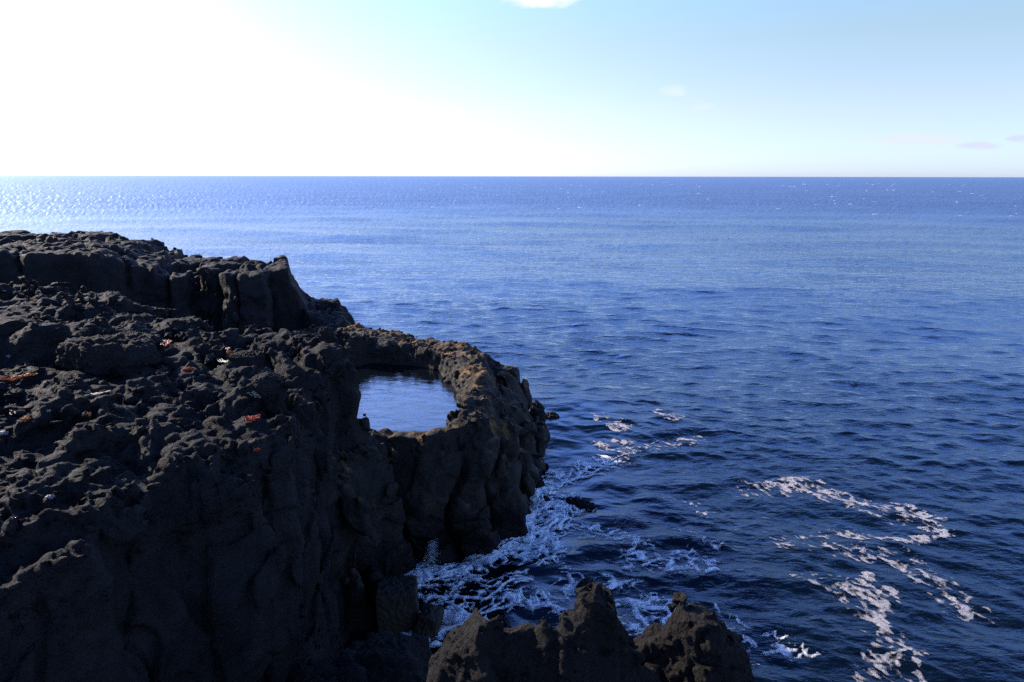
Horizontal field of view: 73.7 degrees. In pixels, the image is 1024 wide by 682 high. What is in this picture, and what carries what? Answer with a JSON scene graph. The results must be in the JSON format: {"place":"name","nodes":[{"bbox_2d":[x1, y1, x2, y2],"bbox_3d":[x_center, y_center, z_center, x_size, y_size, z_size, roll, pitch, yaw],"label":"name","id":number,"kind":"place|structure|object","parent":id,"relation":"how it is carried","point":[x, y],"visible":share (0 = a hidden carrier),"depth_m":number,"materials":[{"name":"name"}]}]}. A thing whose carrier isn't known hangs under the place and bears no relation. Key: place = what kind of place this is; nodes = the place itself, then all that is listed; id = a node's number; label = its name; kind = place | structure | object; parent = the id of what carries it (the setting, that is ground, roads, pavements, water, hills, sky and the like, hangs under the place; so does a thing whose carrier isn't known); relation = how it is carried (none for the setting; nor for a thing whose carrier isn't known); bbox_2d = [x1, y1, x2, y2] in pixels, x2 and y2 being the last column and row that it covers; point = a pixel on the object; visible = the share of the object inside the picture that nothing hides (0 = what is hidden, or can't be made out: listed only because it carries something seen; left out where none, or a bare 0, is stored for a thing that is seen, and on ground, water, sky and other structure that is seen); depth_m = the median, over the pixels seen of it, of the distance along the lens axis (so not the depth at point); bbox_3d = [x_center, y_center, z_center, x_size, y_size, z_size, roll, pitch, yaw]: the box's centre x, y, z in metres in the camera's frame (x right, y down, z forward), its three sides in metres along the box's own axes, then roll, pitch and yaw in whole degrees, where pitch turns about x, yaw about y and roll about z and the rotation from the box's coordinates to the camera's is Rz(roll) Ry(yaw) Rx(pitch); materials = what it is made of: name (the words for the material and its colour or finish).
{"place":"outdoors","nodes":[
{"label":"outdoors","id":0,"kind":"place"},
{"bbox_2d":[0,230,355,334],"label":"headland","id":1,"kind":"structure","parent":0,"point":[222,294],"depth_m":27.27,"materials":[{"name":"grey stone"}]},
{"bbox_2d":[355,363,459,441],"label":"pool water","id":2,"kind":"structure","parent":0,"point":[402,398],"depth_m":20.60,"materials":[{"name":"blue liquid"}]},
{"bbox_2d":[0,175,1023,681],"bbox_3d":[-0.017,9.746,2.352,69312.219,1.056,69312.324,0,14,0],"label":"sea","id":3,"kind":"structure","parent":0,"point":[862,339],"depth_m":40.68,"materials":[{"name":"liquid"}]},
{"bbox_2d":[0,276,361,681],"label":"lava shelf","id":4,"kind":"object","parent":3,"relation":"in","point":[176,529],"visible":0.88,"depth_m":10.05,"materials":[{"name":"black stone"}]},
{"bbox_2d":[0,430,8,435],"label":"shell","id":5,"kind":"object","parent":4,"relation":"on","point":[4,432],"visible":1,"depth_m":10.19},
{"bbox_2d":[7,403,15,414],"bbox_3d":[-8.221,1.097,11.227,0.126,0.186,0.269,-8,16,-31],"label":"seaweed","id":6,"kind":"object","parent":4,"relation":"on","point":[13,405],"visible":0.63,"depth_m":11.24,"materials":[{"name":"white plant"}]},
{"bbox_2d":[0,372,37,380],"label":"seaweed","id":7,"kind":"object","parent":4,"relation":"on","point":[13,378],"visible":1,"depth_m":13.17,"materials":[{"name":"orange plant"}]},
{"bbox_2d":[19,415,29,420],"bbox_3d":[-7.299,1.159,10.239,0.151,0.083,0.089,0,14,0],"label":"seaweed","id":8,"kind":"object","parent":4,"relation":"on","point":[26,418],"visible":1,"depth_m":10.22,"materials":[{"name":"red plant"}]},
{"bbox_2d":[79,327,94,336],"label":"boulder","id":9,"kind":"object","parent":4,"relation":"on","point":[87,331],"visible":0.58,"depth_m":14.58,"materials":[{"name":"grey stone"}]},
{"bbox_2d":[85,389,114,394],"bbox_3d":[-7.050,0.860,11.697,1.057,0.294,0.140,10,17,35],"label":"seaweed","id":10,"kind":"object","parent":4,"relation":"on","point":[101,392],"visible":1,"depth_m":11.77,"materials":[{"name":"white plant"}]},
{"bbox_2d":[55,333,160,378],"bbox_3d":[-8.111,0.321,13.738,2.123,0.944,1.216,2,14,7],"label":"boulder","id":11,"kind":"object","parent":4,"relation":"on","point":[116,356],"visible":0.91,"depth_m":13.35,"materials":[{"name":"grey stone"}]},
{"bbox_2d":[118,330,162,347],"bbox_3d":[-8.171,0.026,14.899,1.238,0.521,0.727,3,14,11],"label":"boulder","id":12,"kind":"object","parent":4,"relation":"on","point":[157,339],"visible":0.3,"depth_m":14.74,"materials":[{"name":"grey stone"}]},
{"bbox_2d":[160,339,171,345],"bbox_3d":[-7.612,0.058,14.953,0.335,0.178,0.938,-12,18,-40],"label":"seaweed","id":13,"kind":"object","parent":4,"relation":"on","point":[168,341],"visible":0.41,"depth_m":14.86,"materials":[{"name":"pink plant"}]},
{"bbox_2d":[183,367,194,370],"bbox_3d":[-6.336,0.544,13.354,0.209,0.090,0.132,-11,17,-39],"label":"seaweed","id":14,"kind":"object","parent":4,"relation":"on","point":[189,368],"visible":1,"depth_m":13.34,"materials":[{"name":"red plant"}]},
{"bbox_2d":[205,345,226,364],"bbox_3d":[-6.363,0.292,14.758,0.408,0.432,0.403,0,14,0],"label":"boulder","id":15,"kind":"object","parent":4,"relation":"on","point":[216,351],"visible":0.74,"depth_m":14.60,"materials":[{"name":"grey stone"}]},
{"bbox_2d":[228,350,264,367],"bbox_3d":[-5.480,0.441,14.100,0.700,0.473,0.539,0,14,0],"label":"boulder","id":16,"kind":"object","parent":4,"relation":"on","point":[256,358],"visible":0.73,"depth_m":13.89,"materials":[{"name":"grey stone"}]},
{"bbox_2d":[243,414,260,421],"bbox_3d":[-4.262,1.260,11.178,0.275,0.084,0.195,-3,14,-14],"label":"seaweed","id":17,"kind":"object","parent":4,"relation":"on","point":[250,418],"visible":1,"depth_m":11.15,"materials":[{"name":"red plant"}]},
{"bbox_2d":[247,391,260,397],"bbox_3d":[-4.476,0.934,11.909,0.242,0.137,0.146,2,14,9],"label":"seaweed","id":18,"kind":"object","parent":4,"relation":"on","point":[254,394],"visible":1,"depth_m":11.87,"materials":[{"name":"plant"}]},
{"bbox_2d":[253,371,281,396],"bbox_3d":[-4.347,0.786,12.072,0.483,0.494,0.441,0,14,0],"label":"boulder","id":19,"kind":"object","parent":4,"relation":"on","point":[265,384],"visible":0.92,"depth_m":11.93,"materials":[{"name":"grey stone"}]},
{"bbox_2d":[317,326,333,343],"bbox_3d":[-4.306,-0.134,15.793,0.367,0.436,0.460,0,14,0],"label":"boulder","id":20,"kind":"object","parent":4,"relation":"on","point":[326,334],"visible":0.89,"depth_m":15.62,"materials":[{"name":"grey stone"}]},
{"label":"gully rock","id":21,"kind":"object","parent":4,"relation":"on","visible":0},
{"bbox_2d":[336,630,431,681],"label":"gully rock","id":22,"kind":"object","parent":21,"relation":"on","point":[385,656],"visible":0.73,"depth_m":10.68,"materials":[{"name":"black stone"}]},
{"bbox_2d":[375,574,418,634],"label":"sea block","id":23,"kind":"structure","parent":3,"relation":"in","point":[397,606],"depth_m":15.04,"materials":[{"name":"black stone"}]},
{"bbox_2d":[292,322,549,643],"bbox_3d":[-3.552,2.756,21.968,10.106,4.986,15.810,0,14,0],"label":"pool rim","id":24,"kind":"object","parent":3,"relation":"in","point":[464,482],"visible":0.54,"depth_m":17.70,"materials":[{"name":"black stone"}]},
{"bbox_2d":[412,602,443,639],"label":"sea block","id":25,"kind":"structure","parent":3,"relation":"in","point":[428,622],"depth_m":14.90,"materials":[{"name":"black stone"}]},
{"bbox_2d":[416,538,440,568],"bbox_3d":[-2.167,5.593,17.785,0.756,0.803,0.685,-5,14,-19],"label":"sea spray","id":26,"kind":"object","parent":3,"relation":"on","point":[430,548],"visible":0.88,"depth_m":17.74,"materials":[{"name":"white liquid"}]},
{"bbox_2d":[442,607,464,633],"bbox_3d":[-1.478,6.359,15.369,1.110,0.450,1.256,11,17,38],"label":"sea spray","id":27,"kind":"object","parent":3,"relation":"on","point":[449,620],"visible":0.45,"depth_m":15.33,"materials":[{"name":"white liquid"}]},
{"bbox_2d":[466,551,490,571],"bbox_3d":[-0.863,5.802,17.918,0.933,0.337,0.980,-11,17,-38],"label":"sea spray","id":28,"kind":"object","parent":3,"relation":"on","point":[479,560],"visible":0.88,"depth_m":17.90,"materials":[{"name":"white liquid"}]},
{"bbox_2d":[529,494,542,510],"bbox_3d":[0.560,4.999,21.118,0.983,0.401,0.962,-10,17,-35],"label":"sea spray","id":29,"kind":"object","parent":3,"relation":"on","point":[535,502],"visible":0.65,"depth_m":21.11,"materials":[{"name":"white liquid"}]},
{"bbox_2d":[528,400,546,422],"bbox_3d":[1.000,3.206,27.841,0.870,1.644,1.049,0,14,0],"label":"sea rock","id":30,"kind":"object","parent":3,"relation":"in","point":[538,405],"visible":0.27,"depth_m":27.59,"materials":[{"name":"black stone"}]},
{"bbox_2d":[535,472,544,487],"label":"sea rock","id":31,"kind":"object","parent":3,"relation":"in","point":[541,483],"visible":0.23,"depth_m":22.54,"materials":[{"name":"black stone"}]},
{"bbox_2d":[426,581,660,681],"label":"lava outcrop","id":32,"kind":"object","parent":3,"relation":"on","point":[588,638],"visible":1,"depth_m":6.20,"materials":[{"name":"brown stone"}]},
{"bbox_2d":[545,411,559,419],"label":"sea rock","id":33,"kind":"object","parent":3,"relation":"in","point":[552,415],"visible":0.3,"depth_m":28.60,"materials":[{"name":"black stone"}]},
{"bbox_2d":[563,497,595,509],"bbox_3d":[2.126,5.120,21.474,1.142,0.324,0.492,7,15,28],"label":"sea rock","id":34,"kind":"object","parent":3,"relation":"in","point":[582,504],"visible":0.96,"depth_m":21.33,"materials":[{"name":"black stone"}]},
{"bbox_2d":[575,577,595,590],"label":"sea rock","id":35,"kind":"object","parent":3,"relation":"in","point":[585,581],"visible":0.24,"depth_m":16.84,"materials":[{"name":"black stone"}]},
{"bbox_2d":[400,454,817,657],"bbox_3d":[1.732,5.447,19.567,10.077,0.422,11.445,0,14,0],"label":"surf foam","id":36,"kind":"object","parent":3,"relation":"on","point":[530,539],"visible":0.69,"depth_m":17.79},
{"bbox_2d":[633,592,754,681],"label":"lava outcrop","id":37,"kind":"object","parent":3,"relation":"on","point":[692,642],"visible":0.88,"depth_m":6.88,"materials":[{"name":"brown stone"}]},
{"bbox_2d":[590,409,989,681],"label":"froth streaks","id":38,"kind":"object","parent":3,"relation":"on","point":[879,619],"visible":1,"depth_m":17.95,"materials":[{"name":"white liquid"}]},
{"bbox_2d":[0,0,1023,176],"label":"sky","id":39,"kind":"structure","parent":0,"point":[624,88],"materials":[{"name":"white"}]}
]}

